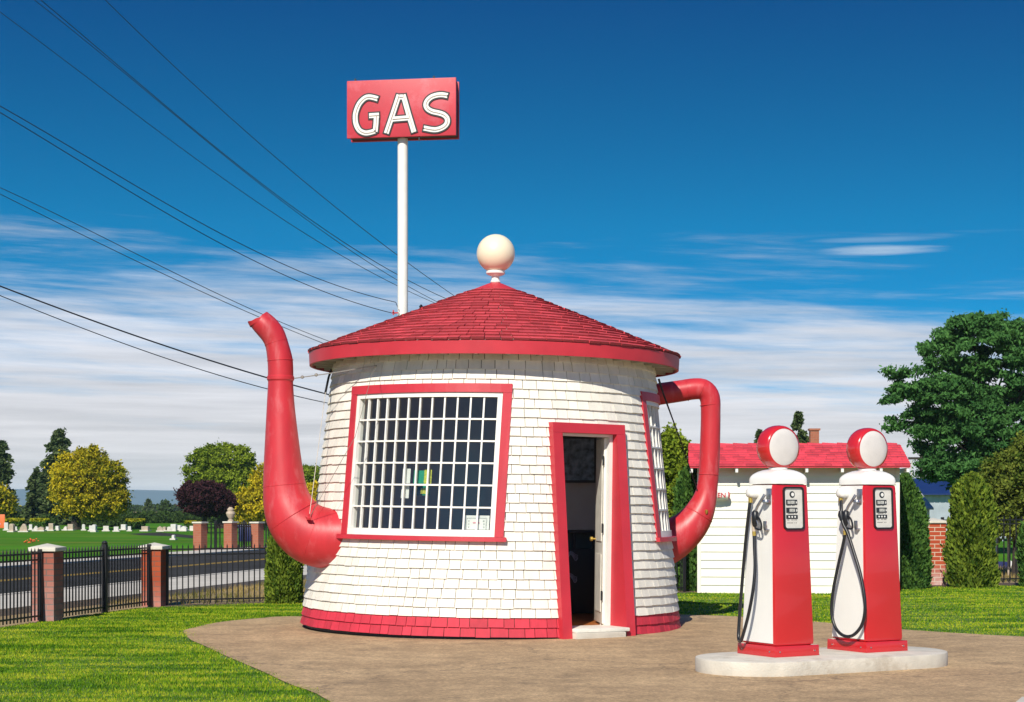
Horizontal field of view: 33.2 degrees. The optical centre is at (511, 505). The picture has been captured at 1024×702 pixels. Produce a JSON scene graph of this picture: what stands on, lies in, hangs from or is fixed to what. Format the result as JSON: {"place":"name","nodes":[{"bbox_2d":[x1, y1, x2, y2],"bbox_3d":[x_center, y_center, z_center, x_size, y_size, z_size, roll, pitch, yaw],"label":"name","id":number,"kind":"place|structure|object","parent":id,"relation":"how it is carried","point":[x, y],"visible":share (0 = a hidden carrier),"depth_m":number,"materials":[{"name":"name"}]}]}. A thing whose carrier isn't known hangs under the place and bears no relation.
{"place":"outdoors","nodes":[
{"label":"outdoors","id":0,"kind":"place"},
{"bbox_2d":[14,489,178,505],"bbox_3d":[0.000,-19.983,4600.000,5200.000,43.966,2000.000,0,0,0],"label":"hill","id":1,"kind":"structure","parent":0,"point":[154,496],"depth_m":3859.11,"materials":[{"name":"blue"}]},
{"bbox_2d":[0,547,266,565],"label":"sidewalk","id":2,"kind":"structure","parent":0,"point":[186,552],"depth_m":52.27,"materials":[{"name":"concrete"}]},
{"bbox_2d":[207,520,223,547],"bbox_3d":[-9.909,1.000,57.396,0.086,1.000,0.914,0,0,29],"label":"iron fence","id":3,"kind":"object","parent":2,"relation":"on","point":[215,524],"visible":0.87,"depth_m":57.37,"materials":[{"name":"metal"}]},
{"bbox_2d":[223,507,238,547],"bbox_3d":[-9.487,0.776,57.895,0.360,1.447,0.460,0,0,20],"label":"gate post","id":4,"kind":"object","parent":2,"relation":"on","point":[230,531],"visible":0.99,"depth_m":57.75,"materials":[{"name":"brick"}]},
{"bbox_2d":[237,520,250,547],"bbox_3d":[-9.156,1.000,58.677,0.086,1.000,1.390,0,0,11],"label":"iron fence","id":5,"kind":"object","parent":2,"relation":"on","point":[243,526],"visible":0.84,"depth_m":58.64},
{"bbox_2d":[249,522,264,547],"bbox_3d":[-8.824,1.031,59.459,0.360,0.939,0.460,0,0,20],"label":"gate post","id":6,"kind":"object","parent":2,"relation":"on","point":[257,533],"visible":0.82,"depth_m":59.30,"materials":[{"name":"brick"}]},
{"bbox_2d":[263,522,268,546],"bbox_3d":[-8.029,1.000,61.337,0.086,1.000,3.749,0,0,18],"label":"iron fence","id":7,"kind":"object","parent":2,"relation":"on","point":[266,533],"visible":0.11,"depth_m":59.75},
{"bbox_2d":[0,522,269,560],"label":"cemetery lawn","id":8,"kind":"structure","parent":0,"point":[74,539],"depth_m":75.58,"materials":[{"name":"plant"}]},
{"bbox_2d":[0,514,4,527],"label":"orange banner","id":9,"kind":"object","parent":8,"relation":"on","point":[2,519],"visible":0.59,"depth_m":106.42,"materials":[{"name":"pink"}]},
{"bbox_2d":[0,440,19,517],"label":"conifer tree","id":10,"kind":"object","parent":8,"relation":"on","point":[6,472],"visible":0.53,"depth_m":127.78,"materials":[{"name":"green plant"}]},
{"bbox_2d":[0,481,20,517],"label":"tree","id":11,"kind":"object","parent":8,"relation":"on","point":[7,507],"visible":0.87,"depth_m":123.78,"materials":[{"name":"yellow plant"}]},
{"bbox_2d":[7,524,16,531],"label":"headstone","id":12,"kind":"object","parent":8,"relation":"on","point":[11,527],"visible":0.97,"depth_m":96.93,"materials":[{"name":"beige stone"}]},
{"bbox_2d":[5,518,24,527],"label":"clipped hedge","id":13,"kind":"object","parent":8,"relation":"on","point":[18,522],"visible":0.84,"depth_m":112.54,"materials":[{"name":"green plant"}]},
{"bbox_2d":[18,524,29,531],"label":"headstone","id":14,"kind":"object","parent":8,"relation":"on","point":[23,527],"visible":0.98,"depth_m":96.92,"materials":[{"name":"beige stone"}]},
{"bbox_2d":[24,538,38,542],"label":"flower bunch","id":15,"kind":"object","parent":8,"relation":"on","point":[31,540],"visible":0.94,"depth_m":68.67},
{"bbox_2d":[20,466,43,524],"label":"conifer tree","id":16,"kind":"object","parent":8,"relation":"on","point":[28,511],"visible":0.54,"depth_m":133.52,"materials":[{"name":"green plant"}]},
{"bbox_2d":[29,518,49,527],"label":"clipped hedge","id":17,"kind":"object","parent":8,"relation":"on","point":[42,522],"visible":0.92,"depth_m":112.55,"materials":[{"name":"green plant"}]},
{"bbox_2d":[29,513,59,526],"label":"bush","id":18,"kind":"object","parent":8,"relation":"on","point":[53,519],"visible":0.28,"depth_m":121.67,"materials":[{"name":"green plant"}]},
{"bbox_2d":[47,523,55,530],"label":"headstone","id":19,"kind":"object","parent":8,"relation":"on","point":[51,526],"visible":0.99,"depth_m":101.40,"materials":[{"name":"beige stone"}]},
{"bbox_2d":[32,427,71,524],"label":"conifer tree","id":20,"kind":"object","parent":8,"relation":"on","point":[58,441],"visible":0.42,"depth_m":131.37,"materials":[{"name":"green plant"}]},
{"bbox_2d":[67,524,75,529],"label":"headstone","id":21,"kind":"object","parent":8,"relation":"on","point":[70,526],"visible":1,"depth_m":102.98,"materials":[{"name":"beige stone"}]},
{"bbox_2d":[44,443,134,529],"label":"tree","id":22,"kind":"object","parent":8,"relation":"on","point":[86,481],"visible":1,"depth_m":105.00,"materials":[{"name":"yellow plant"}]},
{"bbox_2d":[81,517,97,526],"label":"bush","id":23,"kind":"object","parent":8,"relation":"on","point":[89,522],"visible":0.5,"depth_m":120.42,"materials":[{"name":"green plant"}]},
{"bbox_2d":[90,524,98,531],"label":"headstone","id":24,"kind":"object","parent":8,"relation":"on","point":[94,527],"visible":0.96,"depth_m":96.92,"materials":[{"name":"white stone"}]},
{"bbox_2d":[93,515,110,526],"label":"bush","id":25,"kind":"object","parent":8,"relation":"on","point":[99,523],"visible":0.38,"depth_m":119.58,"materials":[{"name":"green plant"}]},
{"bbox_2d":[102,526,109,530],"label":"headstone","id":26,"kind":"object","parent":8,"relation":"on","point":[105,528],"visible":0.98,"depth_m":99.86,"materials":[{"name":"stone"}]},
{"bbox_2d":[107,515,127,526],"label":"bush","id":27,"kind":"object","parent":8,"relation":"on","point":[115,522],"visible":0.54,"depth_m":118.53,"materials":[{"name":"green plant"}]},
{"bbox_2d":[119,524,127,529],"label":"headstone","id":28,"kind":"object","parent":8,"relation":"on","point":[123,526],"visible":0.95,"depth_m":104.62,"materials":[{"name":"white stone"}]},
{"bbox_2d":[15,509,237,522],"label":"woods","id":29,"kind":"object","parent":8,"relation":"on","point":[172,516],"visible":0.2,"depth_m":144.89,"materials":[{"name":"plant"}]},
{"bbox_2d":[125,518,145,527],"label":"clipped hedge","id":30,"kind":"object","parent":8,"relation":"on","point":[136,522],"visible":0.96,"depth_m":112.55,"materials":[{"name":"green plant"}]},
{"bbox_2d":[140,526,151,530],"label":"headstone","id":31,"kind":"object","parent":8,"relation":"on","point":[145,528],"visible":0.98,"depth_m":99.86,"materials":[{"name":"beige stone"}]},
{"bbox_2d":[156,526,163,531],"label":"headstone","id":32,"kind":"object","parent":8,"relation":"on","point":[159,528],"visible":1,"depth_m":98.36,"materials":[{"name":"beige stone"}]},
{"bbox_2d":[134,532,192,537],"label":"cemetery drive","id":33,"kind":"structure","parent":8,"relation":"on","point":[167,534],"depth_m":88.28,"materials":[{"name":"asphalt"}]},
{"bbox_2d":[171,524,178,530],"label":"headstone","id":34,"kind":"object","parent":8,"relation":"on","point":[174,527],"visible":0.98,"depth_m":99.87,"materials":[{"name":"white stone"}]},
{"bbox_2d":[179,526,189,530],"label":"headstone","id":35,"kind":"object","parent":8,"relation":"on","point":[183,528],"visible":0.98,"depth_m":99.87,"materials":[{"name":"white stone"}]},
{"bbox_2d":[183,520,201,527],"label":"clipped hedge","id":36,"kind":"object","parent":8,"relation":"on","point":[187,523],"visible":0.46,"depth_m":112.55,"materials":[{"name":"yellow plant"}]},
{"bbox_2d":[192,522,207,547],"bbox_3d":[-10.332,1.018,56.897,0.360,0.964,0.460,0,0,20],"label":"gate post","id":37,"kind":"object","parent":8,"relation":"on","point":[200,533],"visible":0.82,"depth_m":56.73,"materials":[{"name":"brick"}]},
{"bbox_2d":[173,479,239,532],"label":"tree","id":38,"kind":"object","parent":8,"relation":"on","point":[204,498],"visible":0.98,"depth_m":91.25,"materials":[{"name":"purple plant"}]},
{"bbox_2d":[179,437,262,528],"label":"tree","id":39,"kind":"object","parent":8,"relation":"on","point":[216,463],"visible":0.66,"depth_m":111.01,"materials":[{"name":"green plant"}]},
{"bbox_2d":[238,525,250,540],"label":"blue bin","id":40,"kind":"object","parent":8,"relation":"on","point":[245,533],"visible":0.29,"depth_m":71.44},
{"bbox_2d":[234,462,267,529],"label":"tree","id":41,"kind":"object","parent":8,"relation":"on","point":[250,502],"visible":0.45,"depth_m":103.25,"materials":[{"name":"yellow plant"}]},
{"bbox_2d":[303,463,320,485],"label":"tree","id":42,"kind":"object","parent":8,"relation":"on","point":[309,472],"visible":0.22,"depth_m":124.04,"materials":[{"name":"green plant"}]},
{"bbox_2d":[306,479,318,501],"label":"tree","id":43,"kind":"object","parent":8,"relation":"on","point":[310,487],"visible":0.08,"depth_m":107.54,"materials":[{"name":"yellow plant"}]},
{"bbox_2d":[0,550,304,593],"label":"road","id":44,"kind":"structure","parent":0,"point":[213,566],"depth_m":40.74,"materials":[{"name":"asphalt"}]},
{"bbox_2d":[8,559,257,579],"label":"road line","id":45,"kind":"object","parent":44,"relation":"on","point":[169,566],"depth_m":42.64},
{"bbox_2d":[5,559,264,580],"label":"road line","id":46,"kind":"object","parent":44,"relation":"on","point":[140,569],"depth_m":41.94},
{"bbox_3d":[-1.381,-3.000,62.000,2.600,9.000,0.280,0,0,0],"label":"utility pole","id":47,"kind":"object","parent":44,"relation":"on","visible":0},
{"bbox_2d":[0,194,321,342],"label":"overhead wire","id":48,"kind":"object","parent":47,"relation":"attached to","point":[143,264],"visible":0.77,"depth_m":41.38,"materials":[{"name":"black metal"}]},
{"bbox_2d":[0,295,326,402],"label":"overhead wire","id":49,"kind":"object","parent":47,"relation":"attached to","point":[149,352],"visible":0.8,"depth_m":41.68,"materials":[{"name":"black metal"}]},
{"bbox_2d":[0,187,327,340],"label":"overhead wire","id":50,"kind":"object","parent":47,"relation":"attached to","point":[157,264],"visible":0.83,"depth_m":42.57,"materials":[{"name":"black metal"}]},
{"bbox_2d":[0,285,328,394],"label":"overhead wire","id":51,"kind":"object","parent":47,"relation":"attached to","point":[151,340],"visible":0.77,"depth_m":41.39,"materials":[{"name":"black metal"}]},
{"bbox_2d":[0,12,433,302],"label":"overhead wire","id":52,"kind":"object","parent":47,"relation":"attached to","point":[198,160],"visible":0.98,"depth_m":39.79,"materials":[{"name":"black metal"}]},
{"bbox_2d":[34,0,436,301],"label":"overhead wire","id":53,"kind":"object","parent":47,"relation":"attached to","point":[224,155],"visible":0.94,"depth_m":39.31,"materials":[{"name":"black metal"}]},
{"bbox_2d":[41,0,445,298],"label":"overhead wire","id":54,"kind":"object","parent":47,"relation":"attached to","point":[226,155],"visible":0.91,"depth_m":38.93,"materials":[{"name":"black metal"}]},
{"bbox_2d":[105,0,453,295],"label":"overhead wire","id":55,"kind":"object","parent":47,"relation":"attached to","point":[266,149],"visible":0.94,"depth_m":39.32,"materials":[{"name":"black metal"}]},
{"bbox_2d":[0,566,306,616],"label":"sidewalk","id":56,"kind":"structure","parent":0,"point":[213,581],"depth_m":29.55,"materials":[{"name":"concrete"}]},
{"bbox_2d":[0,565,1019,626],"bbox_3d":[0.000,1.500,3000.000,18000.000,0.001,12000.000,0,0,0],"label":"ground","id":57,"kind":"structure","parent":0,"point":[116,609],"depth_m":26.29,"materials":[{"name":"plant"}]},
{"bbox_2d":[15,503,183,511],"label":"woods","id":58,"kind":"object","parent":57,"relation":"on","point":[137,507],"visible":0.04,"depth_m":414.69,"materials":[{"name":"green plant"}]},
{"bbox_2d":[0,549,266,567],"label":"kerb","id":59,"kind":"structure","parent":57,"relation":"on","point":[140,557],"depth_m":48.42,"materials":[{"name":"concrete"}]},
{"bbox_2d":[142,498,155,511],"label":"conifer tree","id":60,"kind":"object","parent":57,"relation":"on","point":[148,505],"visible":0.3,"depth_m":259.69,"materials":[{"name":"green plant"}]},
{"bbox_2d":[0,565,306,594],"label":"kerb","id":61,"kind":"structure","parent":57,"relation":"on","point":[140,580],"depth_m":33.17,"materials":[{"name":"concrete"}]},
{"bbox_2d":[138,543,170,606],"bbox_3d":[-5.320,1.025,25.550,0.370,0.950,0.370,0,0,8],"label":"brick post","id":62,"kind":"object","parent":57,"relation":"on","point":[158,574],"visible":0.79,"depth_m":25.40,"materials":[{"name":"brick"}]},
{"bbox_2d":[156,498,172,511],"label":"tree","id":63,"kind":"object","parent":57,"relation":"on","point":[164,505],"visible":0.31,"depth_m":249.44,"materials":[{"name":"green plant"}]},
{"bbox_2d":[160,591,696,606],"bbox_3d":[-0.900,1.490,27.525,9.682,0.001,0.581,0,0,-27],"label":"planting bed","id":64,"kind":"object","parent":57,"relation":"on","point":[301,601],"visible":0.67,"depth_m":25.85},
{"bbox_2d":[166,543,307,605],"bbox_3d":[-3.321,1.038,26.549,4.134,0.925,0.046,0,0,-27],"label":"iron fence","id":65,"kind":"object","parent":64,"relation":"on","point":[199,554],"visible":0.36,"depth_m":25.93,"materials":[{"name":"metal"}]},
{"bbox_2d":[264,532,303,603],"bbox_3d":[-3.488,0.851,26.201,0.644,1.358,0.655,0,0,31],"label":"columnar shrub","id":66,"kind":"object","parent":64,"relation":"on","point":[283,577],"visible":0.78,"depth_m":25.99,"materials":[{"name":"green plant"}]},
{"bbox_2d":[676,556,685,591],"bbox_3d":[0.775,0.988,28.598,4.974,1.025,0.046,0,0,-27],"label":"iron fence","id":67,"kind":"object","parent":64,"relation":"on","point":[684,575],"visible":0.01,"depth_m":29.68,"materials":[{"name":"metal"}]},
{"bbox_2d":[651,422,691,518],"bbox_3d":[3.354,-0.104,35.987,1.665,3.320,1.331,0,0,0],"label":"tree","id":68,"kind":"object","parent":57,"relation":"on","point":[674,460],"visible":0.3,"depth_m":35.69,"materials":[{"name":"green plant"}]},
{"bbox_2d":[671,464,696,590],"bbox_3d":[3.142,0.391,30.308,0.705,2.279,0.725,0,0,-15],"label":"columnar shrub","id":69,"kind":"object","parent":57,"relation":"on","point":[684,489],"visible":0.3,"depth_m":30.11,"materials":[{"name":"green plant"}]},
{"bbox_2d":[931,583,1018,586],"bbox_3d":[11.417,1.490,33.356,10.724,0.001,1.173,0,0,-26],"label":"planting bed","id":70,"kind":"object","parent":57,"relation":"on","point":[1002,584],"depth_m":32.40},
{"bbox_2d":[900,470,934,588],"bbox_3d":[7.106,0.432,31.015,1.051,2.198,1.025,0,0,17],"label":"columnar shrub","id":71,"kind":"object","parent":70,"relation":"on","point":[916,564],"visible":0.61,"depth_m":30.68,"materials":[{"name":"green plant"}]},
{"bbox_2d":[928,518,946,584],"bbox_3d":[7.930,0.865,32.350,0.470,1.270,0.470,0,0,0],"label":"brick post","id":72,"kind":"object","parent":70,"relation":"on","point":[937,529],"visible":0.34,"depth_m":32.15,"materials":[{"name":"brick"}]},
{"bbox_2d":[939,471,1001,587],"bbox_3d":[8.415,0.443,31.378,1.101,2.194,1.129,0,0,-19],"label":"columnar shrub","id":73,"kind":"object","parent":70,"relation":"on","point":[970,554],"visible":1,"depth_m":31.11,"materials":[{"name":"green plant"}]},
{"bbox_2d":[941,516,1023,582],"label":"iron fence","id":74,"kind":"object","parent":57,"relation":"on","point":[1004,524],"visible":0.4,"depth_m":33.19,"materials":[{"name":"metal"}]},
{"bbox_2d":[977,430,1023,575],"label":"tree","id":75,"kind":"object","parent":57,"relation":"on","point":[1001,473],"visible":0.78,"depth_m":36.09,"materials":[{"name":"green plant"}]},
{"bbox_2d":[998,561,1006,568],"bbox_3d":[11.573,1.420,41.000,0.500,0.160,0.300,0,0,0],"label":"blue crate","id":76,"kind":"object","parent":57,"relation":"on","point":[1000,563],"visible":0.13,"depth_m":40.85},
{"bbox_2d":[1007,537,1008,574],"bbox_3d":[10.705,1.002,37.000,0.056,0.996,0.035,0,0,0],"label":"stake","id":77,"kind":"object","parent":57,"relation":"on","point":[1007,556],"visible":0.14,"depth_m":37.00,"materials":[{"name":"beige wood"}]},
{"bbox_2d":[0,586,1023,701],"bbox_3d":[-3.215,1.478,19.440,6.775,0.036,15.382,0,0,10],"label":"lawn grass","id":78,"kind":"structure","parent":0,"point":[137,626],"depth_m":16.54,"materials":[{"name":"plant"}]},
{"bbox_2d":[0,548,42,624],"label":"iron fence","id":79,"kind":"object","parent":78,"relation":"on","point":[39,560],"visible":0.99,"depth_m":21.64,"materials":[{"name":"metal"}]},
{"bbox_2d":[28,543,66,621],"bbox_3d":[-6.020,0.995,22.250,0.370,1.010,0.370,0,0,8],"label":"brick post","id":80,"kind":"object","parent":78,"relation":"on","point":[52,582],"visible":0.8,"depth_m":22.10,"materials":[{"name":"brick"}]},
{"bbox_2d":[63,541,150,616],"bbox_3d":[-5.670,0.995,23.900,0.086,1.010,3.057,0,0,12],"label":"iron fence","id":81,"kind":"object","parent":78,"relation":"on","point":[104,550],"visible":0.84,"depth_m":23.88,"materials":[{"name":"metal"}]},
{"bbox_2d":[688,442,910,593],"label":"white shed","id":82,"kind":"structure","parent":78,"relation":"on","point":[822,467],"depth_m":29.28,"materials":[{"name":"paint"}]},
{"bbox_2d":[717,491,729,498],"bbox_3d":[3.478,-0.172,29.168,0.450,0.138,0.142,0,0,0],"label":"restroom sign","id":83,"kind":"object","parent":82,"relation":"attached to","point":[723,494],"visible":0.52,"depth_m":29.11,"materials":[{"name":"metal"}]},
{"bbox_2d":[677,585,1023,635],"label":"lawn grass","id":84,"kind":"structure","parent":78,"relation":"on","point":[930,599],"depth_m":25.26,"materials":[{"name":"plant"}]},
{"bbox_2d":[1014,520,1023,586],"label":"columnar shrub","id":85,"kind":"object","parent":78,"relation":"on","point":[1019,556],"visible":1,"depth_m":31.57,"materials":[{"name":"green plant"}]},
{"bbox_2d":[0,0,1023,489],"label":"sky","id":86,"kind":"structure","parent":0,"point":[785,199],"materials":[{"name":"blue"}]},
{"bbox_2d":[567,530,594,612],"bbox_3d":[0.900,0.845,22.143,0.840,1.060,0.440,0,0,-8],"label":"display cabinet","id":87,"kind":"object","parent":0,"point":[581,549],"visible":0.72,"depth_m":21.95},
{"bbox_2d":[184,615,1023,701],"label":"pavement","id":88,"kind":"structure","parent":0,"point":[651,667],"depth_m":15.66,"materials":[{"name":"concrete"}]},
{"bbox_2d":[248,234,720,638],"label":"teapot building","id":89,"kind":"structure","parent":88,"relation":"on","point":[483,400],"depth_m":19.80,"materials":[{"name":"white shingle"},{"name":"red shingle"},{"name":"red painted metal"}]},
{"bbox_2d":[347,76,458,315],"bbox_3d":[-1.584,-2.349,24.963,1.610,7.698,0.334,0,0,8],"label":"gas sign","id":90,"kind":"object","parent":89,"relation":"on","point":[402,112],"visible":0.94,"depth_m":24.87,"materials":[{"name":"metal"}]},
{"bbox_2d":[0,112,390,312],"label":"overhead wire","id":91,"kind":"object","parent":90,"relation":"attached to","point":[179,220],"visible":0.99,"depth_m":22.64,"materials":[{"name":"black metal"}]},
{"bbox_2d":[0,106,397,306],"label":"overhead wire","id":92,"kind":"object","parent":90,"relation":"attached to","point":[182,212],"visible":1,"depth_m":22.71,"materials":[{"name":"black metal"}]},
{"bbox_2d":[401,486,408,497],"bbox_3d":[-1.214,-0.154,19.504,0.103,0.143,0.020,0,0,28],"label":"paper notice","id":93,"kind":"object","parent":89,"relation":"attached to","point":[406,491],"visible":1,"depth_m":19.49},
{"bbox_2d":[402,469,410,482],"bbox_3d":[-1.199,-0.335,19.520,0.102,0.169,0.023,0,0,28],"label":"paper notice","id":94,"kind":"object","parent":89,"relation":"attached to","point":[408,473],"visible":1,"depth_m":19.51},
{"bbox_2d":[412,470,431,494],"bbox_3d":[-1.017,-0.260,19.445,0.231,0.291,0.045,0,0,22],"label":"hanging sign","id":95,"kind":"object","parent":89,"relation":"hanging from","point":[421,479],"visible":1,"depth_m":19.44,"materials":[{"name":"multicoloured plastic"}]},
{"bbox_2d":[336,383,512,541],"bbox_3d":[-1.023,-0.496,19.551,2.155,1.777,0.631,1,0,23],"label":"window","id":96,"kind":"structure","parent":89,"relation":"in","point":[356,462],"depth_m":19.41,"materials":[{"name":"white paint"}]},
{"bbox_2d":[464,515,489,529],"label":"paper notices","id":97,"kind":"object","parent":89,"relation":"on","point":[470,522],"visible":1,"depth_m":19.23,"materials":[{"name":"paper"}]},
{"bbox_2d":[563,436,596,482],"bbox_3d":[0.878,-0.609,22.715,0.480,0.620,0.030,0,0,-5],"label":"framed picture","id":98,"kind":"object","parent":89,"relation":"attached to","point":[579,459],"visible":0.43,"depth_m":22.71},
{"bbox_2d":[640,391,676,541],"bbox_3d":[1.736,-0.461,21.319,0.631,1.777,2.155,1,0,1],"label":"window","id":99,"kind":"structure","parent":89,"relation":"in","point":[650,401],"depth_m":20.58,"materials":[{"name":"white paint"}]},
{"bbox_2d":[695,646,947,676],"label":"pump island","id":100,"kind":"structure","parent":0,"point":[828,661],"depth_m":15.27,"materials":[{"name":"white concrete"}]},
{"bbox_2d":[737,425,818,657],"bbox_3d":[2.384,0.314,15.675,0.626,2.093,0.555,0,0,-30],"label":"gas pump","id":101,"kind":"object","parent":100,"relation":"on","point":[777,614],"visible":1,"depth_m":15.54,"materials":[{"name":"metal"}]},
{"bbox_2d":[827,428,907,652],"bbox_3d":[3.321,0.314,16.155,0.602,2.093,0.592,0,0,-30],"label":"gas pump","id":102,"kind":"object","parent":100,"relation":"on","point":[865,612],"visible":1,"depth_m":16.04,"materials":[{"name":"metal"}]},
{"bbox_2d":[912,478,1005,540],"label":"blue roofed building","id":103,"kind":"structure","parent":0,"point":[937,496],"depth_m":72.00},
{"bbox_2d":[995,538,1017,561],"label":"lawn","id":104,"kind":"structure","parent":0,"point":[1000,550],"depth_m":57.09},
{"bbox_2d":[753,429,762,442],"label":"conifer tree","id":105,"kind":"object","parent":104,"relation":"on","point":[758,432],"visible":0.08,"depth_m":69.94,"materials":[{"name":"green plant"}]},
{"bbox_2d":[790,411,808,442],"bbox_3d":[10.343,-0.950,62.018,1.224,5.001,1.355,0,0,-13],"label":"conifer tree","id":106,"kind":"object","parent":104,"relation":"on","point":[797,423],"visible":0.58,"depth_m":61.85,"materials":[{"name":"green plant"}]},
{"bbox_2d":[808,428,819,442],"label":"brick chimney house","id":107,"kind":"structure","parent":104,"relation":"on","point":[813,435],"depth_m":59.85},
{"bbox_2d":[908,456,923,477],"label":"utility pole","id":108,"kind":"object","parent":104,"relation":"on","point":[913,458],"visible":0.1,"depth_m":89.95,"materials":[{"name":"grey metal"}]},
{"bbox_2d":[919,491,933,516],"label":"grey roofed outbuilding","id":109,"kind":"structure","parent":104,"relation":"on","point":[929,506],"depth_m":58.00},
{"bbox_2d":[876,308,1023,489],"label":"tree","id":110,"kind":"object","parent":104,"relation":"on","point":[964,393],"visible":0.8,"depth_m":51.25,"materials":[{"name":"green plant"}]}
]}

